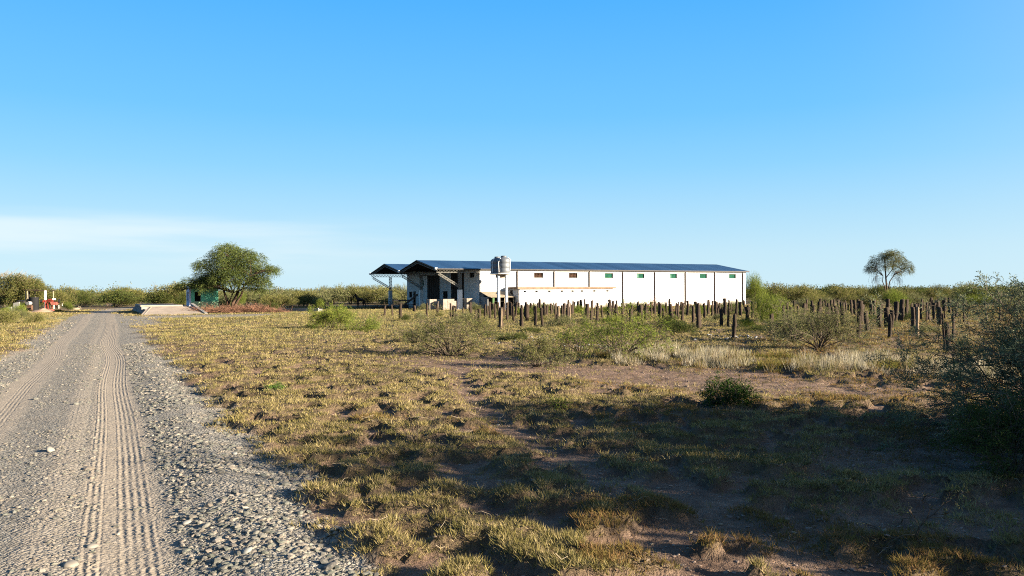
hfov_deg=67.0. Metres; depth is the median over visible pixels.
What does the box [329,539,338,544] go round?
stone
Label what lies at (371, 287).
thorn bush
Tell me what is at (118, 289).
thorn bush
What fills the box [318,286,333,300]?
thorn bush
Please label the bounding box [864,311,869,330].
wooden post
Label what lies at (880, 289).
thorn bush
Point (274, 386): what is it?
green weed
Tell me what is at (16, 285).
thorn tree
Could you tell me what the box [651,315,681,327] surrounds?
thorn bush
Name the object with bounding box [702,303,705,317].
wooden post
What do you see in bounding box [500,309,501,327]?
wooden post
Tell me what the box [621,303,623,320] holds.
wooden post
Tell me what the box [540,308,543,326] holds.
wooden post
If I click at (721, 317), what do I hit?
wooden post
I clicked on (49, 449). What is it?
stone
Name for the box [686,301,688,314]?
wooden post
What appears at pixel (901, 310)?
wooden post
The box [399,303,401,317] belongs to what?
wooden post
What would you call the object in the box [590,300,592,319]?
wooden post
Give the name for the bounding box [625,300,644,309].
broom bush
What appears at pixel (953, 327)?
wooden post
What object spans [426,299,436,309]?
block stack
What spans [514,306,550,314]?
broom bush
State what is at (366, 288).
thorn bush
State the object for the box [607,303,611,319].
wooden post
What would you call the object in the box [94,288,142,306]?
thorn bush
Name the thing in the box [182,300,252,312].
brush heap
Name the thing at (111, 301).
thorn bush
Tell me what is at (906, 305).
wooden post
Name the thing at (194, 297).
control hut
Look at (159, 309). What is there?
weighbridge
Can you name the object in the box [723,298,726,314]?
wooden post
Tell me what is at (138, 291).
thorn bush
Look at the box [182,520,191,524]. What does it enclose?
stone
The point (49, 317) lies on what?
field herbs
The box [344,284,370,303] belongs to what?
thorn bush
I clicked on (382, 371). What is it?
thorn sprig
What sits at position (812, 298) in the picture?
thorn bush
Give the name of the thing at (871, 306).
wooden post
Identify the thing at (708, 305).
wooden post
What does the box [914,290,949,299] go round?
thorn bush
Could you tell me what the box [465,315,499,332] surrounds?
thorn bush
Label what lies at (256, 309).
brush heap
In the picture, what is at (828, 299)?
thorn bush
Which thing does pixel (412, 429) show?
thorn sprig
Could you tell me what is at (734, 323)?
wooden post
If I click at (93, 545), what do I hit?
stone
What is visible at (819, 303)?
wooden post
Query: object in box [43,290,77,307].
thorn bush
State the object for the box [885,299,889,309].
wooden post
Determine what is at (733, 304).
broom bush
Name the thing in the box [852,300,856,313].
wooden post
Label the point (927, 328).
thorn bush
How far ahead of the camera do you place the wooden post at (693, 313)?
38.23 m
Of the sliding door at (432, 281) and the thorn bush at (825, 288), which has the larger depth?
the thorn bush at (825, 288)
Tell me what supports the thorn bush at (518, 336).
on the ground at (120, 442)
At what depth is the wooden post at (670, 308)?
39.79 m
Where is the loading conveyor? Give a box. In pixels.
[393,294,417,308]
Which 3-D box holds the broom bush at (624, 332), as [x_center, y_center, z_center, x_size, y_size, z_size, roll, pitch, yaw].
[2.779,0.974,18.965,2.656,1.615,2.834,-1,0,34]
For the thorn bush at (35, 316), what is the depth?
44.12 m
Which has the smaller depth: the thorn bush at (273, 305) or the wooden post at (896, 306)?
the wooden post at (896, 306)
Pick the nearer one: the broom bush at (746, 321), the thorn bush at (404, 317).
the broom bush at (746, 321)
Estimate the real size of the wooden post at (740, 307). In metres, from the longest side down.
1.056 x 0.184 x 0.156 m
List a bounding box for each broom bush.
[6,302,27,311]
[63,301,75,309]
[234,291,247,305]
[299,301,356,329]
[315,296,323,306]
[340,312,382,331]
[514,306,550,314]
[546,318,611,353]
[573,299,681,358]
[574,305,589,312]
[599,303,628,311]
[601,316,626,321]
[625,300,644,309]
[652,305,668,311]
[718,300,741,308]
[736,316,754,327]
[746,271,768,299]
[748,288,788,325]
[771,291,798,320]
[880,287,913,308]
[962,294,993,306]
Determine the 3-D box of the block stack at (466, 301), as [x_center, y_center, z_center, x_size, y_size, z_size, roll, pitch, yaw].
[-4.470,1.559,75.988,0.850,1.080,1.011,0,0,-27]
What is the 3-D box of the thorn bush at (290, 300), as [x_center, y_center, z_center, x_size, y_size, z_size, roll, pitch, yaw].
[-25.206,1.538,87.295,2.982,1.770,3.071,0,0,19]
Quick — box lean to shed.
[480,291,514,308]
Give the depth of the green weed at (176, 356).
19.77 m
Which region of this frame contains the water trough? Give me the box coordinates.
[279,308,320,311]
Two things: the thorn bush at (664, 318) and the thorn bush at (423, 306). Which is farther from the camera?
the thorn bush at (423, 306)
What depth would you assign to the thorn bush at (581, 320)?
37.55 m
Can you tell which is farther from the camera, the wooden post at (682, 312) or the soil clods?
the wooden post at (682, 312)
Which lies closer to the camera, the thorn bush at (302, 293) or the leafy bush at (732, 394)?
the leafy bush at (732, 394)
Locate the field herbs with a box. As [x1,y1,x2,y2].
[0,307,1021,360]
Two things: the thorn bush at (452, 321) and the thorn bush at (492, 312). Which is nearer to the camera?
the thorn bush at (452, 321)
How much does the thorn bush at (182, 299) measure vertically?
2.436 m
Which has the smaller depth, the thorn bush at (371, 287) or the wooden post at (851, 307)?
the wooden post at (851, 307)
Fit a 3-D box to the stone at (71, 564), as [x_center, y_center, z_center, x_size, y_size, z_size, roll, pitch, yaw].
[-2.754,1.725,4.823,0.093,0.037,0.110,0,0,0]
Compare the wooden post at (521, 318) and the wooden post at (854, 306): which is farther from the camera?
the wooden post at (854, 306)
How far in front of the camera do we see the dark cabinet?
79.00 m
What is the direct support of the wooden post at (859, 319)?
on the ground at (120, 442)
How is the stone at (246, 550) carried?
on the ground at (120, 442)
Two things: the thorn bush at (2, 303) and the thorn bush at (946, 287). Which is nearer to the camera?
the thorn bush at (2, 303)
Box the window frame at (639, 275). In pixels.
[637,273,643,277]
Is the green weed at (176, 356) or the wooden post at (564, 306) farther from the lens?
the wooden post at (564, 306)
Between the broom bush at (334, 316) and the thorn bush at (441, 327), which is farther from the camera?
the broom bush at (334, 316)
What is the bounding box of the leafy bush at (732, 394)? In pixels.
[695,370,764,410]
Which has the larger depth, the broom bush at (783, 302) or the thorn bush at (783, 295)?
the thorn bush at (783, 295)
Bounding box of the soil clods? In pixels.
[163,345,1023,575]
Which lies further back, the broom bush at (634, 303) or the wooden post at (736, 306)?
the broom bush at (634, 303)
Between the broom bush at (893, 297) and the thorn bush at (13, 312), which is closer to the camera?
the thorn bush at (13, 312)
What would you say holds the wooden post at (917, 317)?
on the ground at (120, 442)
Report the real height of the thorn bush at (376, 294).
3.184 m
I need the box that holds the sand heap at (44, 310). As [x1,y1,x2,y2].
[31,308,55,311]
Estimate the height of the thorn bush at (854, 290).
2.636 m
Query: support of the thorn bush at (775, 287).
on the ground at (120, 442)
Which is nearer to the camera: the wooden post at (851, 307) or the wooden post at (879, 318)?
the wooden post at (879, 318)
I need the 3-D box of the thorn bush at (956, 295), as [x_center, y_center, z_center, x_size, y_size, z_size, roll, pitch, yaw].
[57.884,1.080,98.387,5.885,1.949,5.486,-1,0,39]
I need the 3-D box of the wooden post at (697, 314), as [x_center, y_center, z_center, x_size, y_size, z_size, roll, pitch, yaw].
[7.995,1.294,33.250,0.162,1.312,0.214,-1,0,-35]
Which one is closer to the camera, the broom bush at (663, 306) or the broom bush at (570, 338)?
the broom bush at (570, 338)
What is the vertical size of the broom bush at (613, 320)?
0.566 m
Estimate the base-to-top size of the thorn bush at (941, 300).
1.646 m
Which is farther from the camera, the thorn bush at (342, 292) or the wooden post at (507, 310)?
the thorn bush at (342, 292)
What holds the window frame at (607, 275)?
in the warehouse
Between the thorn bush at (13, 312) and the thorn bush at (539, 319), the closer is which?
the thorn bush at (539, 319)
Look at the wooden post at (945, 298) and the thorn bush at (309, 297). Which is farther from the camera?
the thorn bush at (309, 297)
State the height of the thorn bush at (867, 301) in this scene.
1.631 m
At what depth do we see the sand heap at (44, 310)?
73.58 m
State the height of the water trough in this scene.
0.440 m
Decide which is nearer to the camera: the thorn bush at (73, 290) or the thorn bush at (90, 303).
the thorn bush at (90, 303)
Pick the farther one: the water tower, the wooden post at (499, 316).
the water tower
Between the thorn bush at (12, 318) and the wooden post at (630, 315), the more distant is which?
the thorn bush at (12, 318)
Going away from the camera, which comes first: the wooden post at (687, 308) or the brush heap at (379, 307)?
the wooden post at (687, 308)
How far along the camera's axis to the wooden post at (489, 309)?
47.82 m
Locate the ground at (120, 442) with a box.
[0,290,1023,575]
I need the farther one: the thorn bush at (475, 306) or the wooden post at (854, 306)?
the thorn bush at (475, 306)
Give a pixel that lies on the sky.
(799, 142)
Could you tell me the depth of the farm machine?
77.34 m
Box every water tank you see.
[491,256,499,272]
[497,256,510,272]
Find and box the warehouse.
[369,260,749,309]
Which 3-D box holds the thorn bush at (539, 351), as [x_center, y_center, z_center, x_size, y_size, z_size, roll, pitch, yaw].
[0.570,1.428,17.584,1.847,0.865,1.663,0,0,27]
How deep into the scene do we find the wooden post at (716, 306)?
43.99 m
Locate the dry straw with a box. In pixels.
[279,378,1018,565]
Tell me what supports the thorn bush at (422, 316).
on the ground at (120, 442)
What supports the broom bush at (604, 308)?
on the ground at (120, 442)
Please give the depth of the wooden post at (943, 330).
20.44 m
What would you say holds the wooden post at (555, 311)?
on the ground at (120, 442)
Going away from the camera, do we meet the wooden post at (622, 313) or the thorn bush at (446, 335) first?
the thorn bush at (446, 335)
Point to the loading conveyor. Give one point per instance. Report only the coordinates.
(406, 305)
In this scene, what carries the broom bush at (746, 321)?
on the ground at (120, 442)
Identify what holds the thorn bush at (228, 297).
on the ground at (120, 442)
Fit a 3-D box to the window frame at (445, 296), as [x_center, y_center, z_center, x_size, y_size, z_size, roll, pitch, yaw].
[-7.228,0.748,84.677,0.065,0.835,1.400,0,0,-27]
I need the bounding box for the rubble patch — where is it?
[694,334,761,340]
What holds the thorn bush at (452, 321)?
on the ground at (120, 442)
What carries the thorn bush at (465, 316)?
on the ground at (120, 442)
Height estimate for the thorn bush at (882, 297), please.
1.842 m
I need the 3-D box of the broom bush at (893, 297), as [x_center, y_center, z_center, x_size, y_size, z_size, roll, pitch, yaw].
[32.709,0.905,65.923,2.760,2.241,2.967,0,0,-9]
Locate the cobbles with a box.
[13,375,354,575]
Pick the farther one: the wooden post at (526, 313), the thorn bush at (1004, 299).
the thorn bush at (1004, 299)
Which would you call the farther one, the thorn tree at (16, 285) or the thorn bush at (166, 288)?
the thorn bush at (166, 288)
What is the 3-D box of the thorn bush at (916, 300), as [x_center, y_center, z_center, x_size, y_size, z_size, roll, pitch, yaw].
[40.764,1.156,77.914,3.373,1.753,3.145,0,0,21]
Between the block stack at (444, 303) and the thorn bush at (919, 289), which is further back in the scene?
the thorn bush at (919, 289)
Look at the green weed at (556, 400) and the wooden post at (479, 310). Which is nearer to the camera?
the green weed at (556, 400)
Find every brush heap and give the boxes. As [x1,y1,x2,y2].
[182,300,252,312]
[208,303,291,312]
[360,302,402,308]
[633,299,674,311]
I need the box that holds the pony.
[353,293,368,307]
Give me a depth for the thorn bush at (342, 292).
111.09 m
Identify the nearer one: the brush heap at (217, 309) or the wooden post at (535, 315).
the wooden post at (535, 315)
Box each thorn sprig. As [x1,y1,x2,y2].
[378,360,406,380]
[385,403,452,446]
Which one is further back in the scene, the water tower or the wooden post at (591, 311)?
the water tower
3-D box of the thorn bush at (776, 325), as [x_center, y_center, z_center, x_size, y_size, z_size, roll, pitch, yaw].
[8.862,1.185,24.543,2.413,1.166,1.961,0,0,0]
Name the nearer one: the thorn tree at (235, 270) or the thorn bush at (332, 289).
the thorn tree at (235, 270)
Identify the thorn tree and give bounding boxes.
[0,268,60,306]
[35,277,48,306]
[169,242,282,307]
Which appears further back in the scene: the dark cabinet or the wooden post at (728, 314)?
the dark cabinet
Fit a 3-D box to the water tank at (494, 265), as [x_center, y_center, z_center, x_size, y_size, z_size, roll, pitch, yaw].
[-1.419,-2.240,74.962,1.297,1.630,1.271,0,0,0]
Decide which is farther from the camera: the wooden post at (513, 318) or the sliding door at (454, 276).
the sliding door at (454, 276)
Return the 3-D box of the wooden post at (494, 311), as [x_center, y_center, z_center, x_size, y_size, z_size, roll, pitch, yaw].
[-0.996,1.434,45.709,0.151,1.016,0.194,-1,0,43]
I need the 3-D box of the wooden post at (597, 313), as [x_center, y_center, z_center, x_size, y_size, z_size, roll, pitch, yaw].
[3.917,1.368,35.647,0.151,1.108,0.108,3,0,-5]
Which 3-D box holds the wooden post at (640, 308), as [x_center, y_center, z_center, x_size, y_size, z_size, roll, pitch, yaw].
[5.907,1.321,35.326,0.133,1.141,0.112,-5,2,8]
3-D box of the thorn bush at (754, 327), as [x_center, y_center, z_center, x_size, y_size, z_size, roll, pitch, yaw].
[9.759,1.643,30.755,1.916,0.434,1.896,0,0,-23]
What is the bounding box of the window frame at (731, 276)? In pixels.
[729,274,734,278]
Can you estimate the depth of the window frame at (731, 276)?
91.45 m
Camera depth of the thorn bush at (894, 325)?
33.56 m
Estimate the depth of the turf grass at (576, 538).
8.14 m
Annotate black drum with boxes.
[29,297,38,310]
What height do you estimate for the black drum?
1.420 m
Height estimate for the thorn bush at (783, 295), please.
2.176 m
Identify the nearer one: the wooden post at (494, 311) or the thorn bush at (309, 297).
the wooden post at (494, 311)
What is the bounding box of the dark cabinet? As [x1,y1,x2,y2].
[17,300,26,304]
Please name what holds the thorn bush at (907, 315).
on the ground at (120, 442)
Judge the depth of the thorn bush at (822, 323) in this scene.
21.09 m
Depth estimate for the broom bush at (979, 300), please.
73.92 m
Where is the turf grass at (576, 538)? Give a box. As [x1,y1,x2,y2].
[0,304,1023,575]
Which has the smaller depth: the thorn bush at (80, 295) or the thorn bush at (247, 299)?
the thorn bush at (247, 299)
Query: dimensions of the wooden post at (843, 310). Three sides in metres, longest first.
1.176 x 0.271 x 0.205 m
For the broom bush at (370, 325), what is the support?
on the ground at (120, 442)
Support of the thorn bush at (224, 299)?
on the ground at (120, 442)
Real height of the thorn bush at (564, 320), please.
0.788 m
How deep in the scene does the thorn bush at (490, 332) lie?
28.27 m
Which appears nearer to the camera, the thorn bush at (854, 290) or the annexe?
the annexe
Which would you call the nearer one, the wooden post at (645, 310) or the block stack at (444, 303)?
the wooden post at (645, 310)
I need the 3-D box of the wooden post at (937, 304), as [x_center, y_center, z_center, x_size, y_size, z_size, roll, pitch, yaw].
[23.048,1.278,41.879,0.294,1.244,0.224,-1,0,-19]
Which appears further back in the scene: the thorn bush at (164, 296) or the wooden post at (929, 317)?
the thorn bush at (164, 296)
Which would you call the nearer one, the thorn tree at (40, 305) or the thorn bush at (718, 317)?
the thorn bush at (718, 317)
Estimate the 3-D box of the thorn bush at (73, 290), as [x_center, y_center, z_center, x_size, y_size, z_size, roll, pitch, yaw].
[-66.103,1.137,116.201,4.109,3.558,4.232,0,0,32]
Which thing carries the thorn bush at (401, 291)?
on the ground at (120, 442)
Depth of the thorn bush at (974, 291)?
78.02 m
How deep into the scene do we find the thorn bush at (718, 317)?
43.81 m
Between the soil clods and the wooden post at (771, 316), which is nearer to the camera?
the soil clods
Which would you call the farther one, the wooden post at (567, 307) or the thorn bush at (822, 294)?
the thorn bush at (822, 294)
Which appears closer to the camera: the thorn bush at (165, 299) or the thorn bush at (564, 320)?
the thorn bush at (564, 320)
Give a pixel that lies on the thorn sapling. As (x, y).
(925, 520)
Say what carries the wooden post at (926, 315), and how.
on the ground at (120, 442)
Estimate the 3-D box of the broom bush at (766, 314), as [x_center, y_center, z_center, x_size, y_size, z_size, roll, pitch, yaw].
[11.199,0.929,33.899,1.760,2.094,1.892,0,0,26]
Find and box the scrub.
[47,281,1021,304]
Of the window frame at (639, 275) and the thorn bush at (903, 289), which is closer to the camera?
the window frame at (639, 275)
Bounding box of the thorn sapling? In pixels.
[855,482,968,554]
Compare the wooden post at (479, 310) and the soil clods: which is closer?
the soil clods
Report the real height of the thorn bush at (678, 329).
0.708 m
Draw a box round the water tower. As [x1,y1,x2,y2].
[489,273,513,309]
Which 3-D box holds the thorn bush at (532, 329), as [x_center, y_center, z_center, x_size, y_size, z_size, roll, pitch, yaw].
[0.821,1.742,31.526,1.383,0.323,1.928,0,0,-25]
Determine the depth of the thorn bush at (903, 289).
133.57 m
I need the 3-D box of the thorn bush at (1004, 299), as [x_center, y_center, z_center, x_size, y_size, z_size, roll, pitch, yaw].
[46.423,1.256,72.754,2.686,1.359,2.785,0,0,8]
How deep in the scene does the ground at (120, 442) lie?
7.60 m
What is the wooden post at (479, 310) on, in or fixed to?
on the ground at (120, 442)
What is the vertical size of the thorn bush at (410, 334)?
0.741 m
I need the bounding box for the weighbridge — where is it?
[132,303,207,314]
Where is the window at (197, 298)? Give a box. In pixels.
[195,292,199,300]
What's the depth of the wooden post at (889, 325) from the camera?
25.95 m
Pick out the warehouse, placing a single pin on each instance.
(457, 281)
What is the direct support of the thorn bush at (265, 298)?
on the ground at (120, 442)
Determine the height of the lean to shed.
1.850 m
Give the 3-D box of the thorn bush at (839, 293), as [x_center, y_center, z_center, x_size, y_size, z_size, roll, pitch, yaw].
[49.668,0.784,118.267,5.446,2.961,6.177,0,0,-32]
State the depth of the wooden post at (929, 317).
40.36 m
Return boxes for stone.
[46,447,54,451]
[62,560,78,567]
[86,543,97,547]
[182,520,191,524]
[242,547,251,554]
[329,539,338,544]
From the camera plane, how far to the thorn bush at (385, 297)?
103.87 m
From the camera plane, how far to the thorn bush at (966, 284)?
124.04 m
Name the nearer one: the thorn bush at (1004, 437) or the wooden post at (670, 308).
the thorn bush at (1004, 437)
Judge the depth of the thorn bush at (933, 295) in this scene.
105.38 m
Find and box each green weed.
[163,354,181,359]
[263,381,292,389]
[541,395,572,410]
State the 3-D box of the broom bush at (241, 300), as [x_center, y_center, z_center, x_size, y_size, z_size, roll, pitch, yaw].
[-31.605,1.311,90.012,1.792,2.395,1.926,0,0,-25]
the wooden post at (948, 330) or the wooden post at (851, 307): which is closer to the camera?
the wooden post at (948, 330)
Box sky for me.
[0,0,1023,293]
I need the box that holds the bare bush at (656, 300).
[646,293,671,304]
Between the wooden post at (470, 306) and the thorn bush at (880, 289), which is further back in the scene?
the thorn bush at (880, 289)
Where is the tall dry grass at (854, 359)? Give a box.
[592,340,1021,382]
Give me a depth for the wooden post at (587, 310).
40.51 m
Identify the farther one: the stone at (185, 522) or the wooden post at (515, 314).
the wooden post at (515, 314)
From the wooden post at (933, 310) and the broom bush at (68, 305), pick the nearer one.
the wooden post at (933, 310)
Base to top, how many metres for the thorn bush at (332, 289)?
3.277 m
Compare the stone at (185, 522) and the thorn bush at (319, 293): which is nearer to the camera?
the stone at (185, 522)
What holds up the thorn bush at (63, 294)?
on the ground at (120, 442)
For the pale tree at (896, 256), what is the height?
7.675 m
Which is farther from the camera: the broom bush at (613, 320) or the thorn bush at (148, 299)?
the thorn bush at (148, 299)
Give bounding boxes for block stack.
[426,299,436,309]
[439,299,455,309]
[463,298,471,308]
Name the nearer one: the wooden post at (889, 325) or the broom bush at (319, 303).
the wooden post at (889, 325)
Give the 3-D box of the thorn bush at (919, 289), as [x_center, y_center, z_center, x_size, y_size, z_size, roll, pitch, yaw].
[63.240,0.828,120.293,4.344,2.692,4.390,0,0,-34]
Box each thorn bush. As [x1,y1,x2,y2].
[0,291,7,307]
[0,309,21,321]
[0,311,18,323]
[10,309,32,318]
[23,313,46,322]
[39,285,74,307]
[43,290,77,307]
[55,284,80,305]
[71,288,99,306]
[73,291,105,306]
[93,289,135,306]
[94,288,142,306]
[108,285,132,304]
[128,288,150,303]
[138,289,180,303]
[141,290,184,303]
[145,281,185,297]
[149,291,178,303]
[174,291,185,304]
[218,291,222,305]
[218,291,246,306]
[219,290,245,307]
[235,290,258,305]
[252,286,294,305]
[259,294,281,307]
[265,302,280,308]
[267,294,286,307]
[273,295,298,307]
[285,287,309,305]
[292,290,319,305]
[293,286,333,305]
[298,293,316,306]
[311,295,332,307]
[318,285,345,303]
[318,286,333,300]
[331,282,368,303]
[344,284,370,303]
[354,285,371,303]
[365,283,377,303]
[366,285,400,303]
[371,287,400,303]
[377,292,400,304]
[380,324,434,343]
[389,304,500,360]
[392,283,406,302]
[398,314,413,320]
[415,312,427,318]
[416,303,429,309]
[428,323,444,333]
[447,316,463,323]
[451,311,473,323]
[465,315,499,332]
[468,302,481,309]
[475,330,500,336]
[480,308,497,314]
[493,331,577,369]
[497,332,528,340]
[518,327,545,332]
[529,314,548,320]
[546,314,575,326]
[577,315,590,324]
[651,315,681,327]
[654,320,700,334]
[711,313,726,318]
[731,324,782,331]
[747,297,886,351]
[753,307,828,342]
[761,281,794,298]
[770,288,796,302]
[784,284,820,302]
[795,298,816,308]
[797,289,830,299]
[800,294,818,306]
[814,296,836,304]
[819,283,847,295]
[823,284,857,300]
[839,294,860,303]
[843,286,864,296]
[861,270,1023,475]
[861,294,879,310]
[867,284,894,300]
[875,290,918,300]
[884,318,900,327]
[894,285,913,292]
[903,313,910,319]
[903,323,941,331]
[905,285,926,291]
[905,291,934,305]
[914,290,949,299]
[917,286,941,299]
[920,382,1023,483]
[929,284,951,298]
[933,293,951,308]
[946,289,975,302]
[951,281,981,294]
[951,282,991,305]
[991,295,1019,305]
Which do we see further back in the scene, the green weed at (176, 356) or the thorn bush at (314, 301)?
the thorn bush at (314, 301)
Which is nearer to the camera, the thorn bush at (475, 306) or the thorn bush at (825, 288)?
the thorn bush at (475, 306)
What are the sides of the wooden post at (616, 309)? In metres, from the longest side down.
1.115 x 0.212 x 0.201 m
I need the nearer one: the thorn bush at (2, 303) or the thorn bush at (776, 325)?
the thorn bush at (776, 325)
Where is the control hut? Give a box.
[186,286,217,308]
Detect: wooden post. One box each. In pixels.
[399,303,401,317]
[469,302,471,314]
[477,309,480,324]
[489,301,490,317]
[494,304,495,319]
[498,307,503,327]
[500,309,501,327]
[505,302,508,319]
[512,306,514,321]
[514,302,517,316]
[519,308,522,328]
[525,304,528,320]
[534,306,536,326]
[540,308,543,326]
[543,302,545,315]
[554,303,556,319]
[562,303,565,315]
[566,303,568,317]
[585,304,588,317]
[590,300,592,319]
[595,306,598,327]
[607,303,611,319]
[614,304,617,318]
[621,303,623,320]
[629,310,631,324]
[639,304,642,322]
[644,304,646,318]
[659,303,661,317]
[669,304,673,320]
[681,303,683,320]
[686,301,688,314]
[691,306,694,323]
[696,303,700,328]
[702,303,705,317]
[707,300,709,314]
[714,301,718,319]
[719,308,722,325]
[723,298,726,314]
[727,307,729,325]
[731,313,736,339]
[735,299,737,313]
[739,302,741,315]
[744,307,749,319]
[769,313,773,333]
[816,301,821,321]
[840,303,845,326]
[850,300,853,315]
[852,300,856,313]
[856,315,860,338]
[858,301,863,322]
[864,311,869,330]
[869,303,872,314]
[876,307,880,327]
[883,307,888,324]
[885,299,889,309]
[887,314,891,337]
[889,310,894,328]
[894,302,898,323]
[898,299,904,321]
[905,299,908,315]
[911,307,914,326]
[915,307,918,333]
[925,302,927,319]
[928,306,930,320]
[932,303,935,318]
[936,300,939,318]
[937,307,941,324]
[941,313,945,353]
[942,297,946,311]
[943,322,951,352]
[951,308,954,339]
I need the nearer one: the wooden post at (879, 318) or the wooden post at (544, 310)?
the wooden post at (879, 318)
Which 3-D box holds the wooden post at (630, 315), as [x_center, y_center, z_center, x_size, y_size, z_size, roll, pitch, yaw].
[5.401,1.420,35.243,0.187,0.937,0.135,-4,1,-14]
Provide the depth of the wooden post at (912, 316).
32.92 m
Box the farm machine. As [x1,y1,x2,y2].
[40,298,59,310]
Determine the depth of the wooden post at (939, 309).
35.67 m
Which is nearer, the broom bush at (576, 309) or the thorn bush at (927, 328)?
the thorn bush at (927, 328)
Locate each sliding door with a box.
[423,275,437,298]
[451,271,463,305]
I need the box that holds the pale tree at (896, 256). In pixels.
[863,248,915,301]
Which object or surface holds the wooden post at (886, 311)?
on the ground at (120, 442)
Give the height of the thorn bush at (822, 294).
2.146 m
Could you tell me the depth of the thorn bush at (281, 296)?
87.67 m
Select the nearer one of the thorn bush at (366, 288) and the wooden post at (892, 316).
the wooden post at (892, 316)
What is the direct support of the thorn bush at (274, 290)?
on the ground at (120, 442)
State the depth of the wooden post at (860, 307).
37.55 m
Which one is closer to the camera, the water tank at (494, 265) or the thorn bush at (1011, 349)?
the thorn bush at (1011, 349)
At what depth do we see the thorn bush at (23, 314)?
52.46 m
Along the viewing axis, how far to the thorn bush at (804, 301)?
68.24 m
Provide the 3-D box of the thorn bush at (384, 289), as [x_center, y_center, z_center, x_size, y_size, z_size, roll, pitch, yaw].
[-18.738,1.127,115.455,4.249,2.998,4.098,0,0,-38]
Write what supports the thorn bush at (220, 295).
on the ground at (120, 442)
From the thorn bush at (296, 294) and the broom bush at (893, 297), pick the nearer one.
the broom bush at (893, 297)
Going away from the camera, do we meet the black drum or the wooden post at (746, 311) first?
the wooden post at (746, 311)
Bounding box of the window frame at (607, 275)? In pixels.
[605,273,612,277]
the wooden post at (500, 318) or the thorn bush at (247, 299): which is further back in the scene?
the thorn bush at (247, 299)
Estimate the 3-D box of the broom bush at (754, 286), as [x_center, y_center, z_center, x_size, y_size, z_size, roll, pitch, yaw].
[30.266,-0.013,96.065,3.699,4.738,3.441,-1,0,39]
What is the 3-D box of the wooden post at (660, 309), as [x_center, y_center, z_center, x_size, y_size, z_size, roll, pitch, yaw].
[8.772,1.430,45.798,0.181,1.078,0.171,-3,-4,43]
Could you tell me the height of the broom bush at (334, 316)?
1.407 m
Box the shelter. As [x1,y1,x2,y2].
[25,290,56,308]
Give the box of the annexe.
[508,287,615,307]
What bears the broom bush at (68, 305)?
on the ground at (120, 442)
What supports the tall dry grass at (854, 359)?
on the ground at (120, 442)
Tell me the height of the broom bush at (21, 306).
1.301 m
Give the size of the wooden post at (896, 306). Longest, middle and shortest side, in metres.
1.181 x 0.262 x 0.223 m
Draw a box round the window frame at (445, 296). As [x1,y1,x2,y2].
[443,291,447,298]
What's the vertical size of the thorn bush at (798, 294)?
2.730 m
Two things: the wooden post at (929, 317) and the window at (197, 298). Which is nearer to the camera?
the wooden post at (929, 317)
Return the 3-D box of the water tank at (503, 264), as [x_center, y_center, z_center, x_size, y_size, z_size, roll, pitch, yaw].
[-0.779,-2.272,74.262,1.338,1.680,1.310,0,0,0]
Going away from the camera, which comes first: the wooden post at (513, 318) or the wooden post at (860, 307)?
the wooden post at (860, 307)
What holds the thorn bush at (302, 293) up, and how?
on the ground at (120, 442)
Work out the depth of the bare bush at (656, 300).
66.89 m
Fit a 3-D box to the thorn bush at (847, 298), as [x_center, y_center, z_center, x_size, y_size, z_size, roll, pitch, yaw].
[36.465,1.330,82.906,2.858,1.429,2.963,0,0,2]

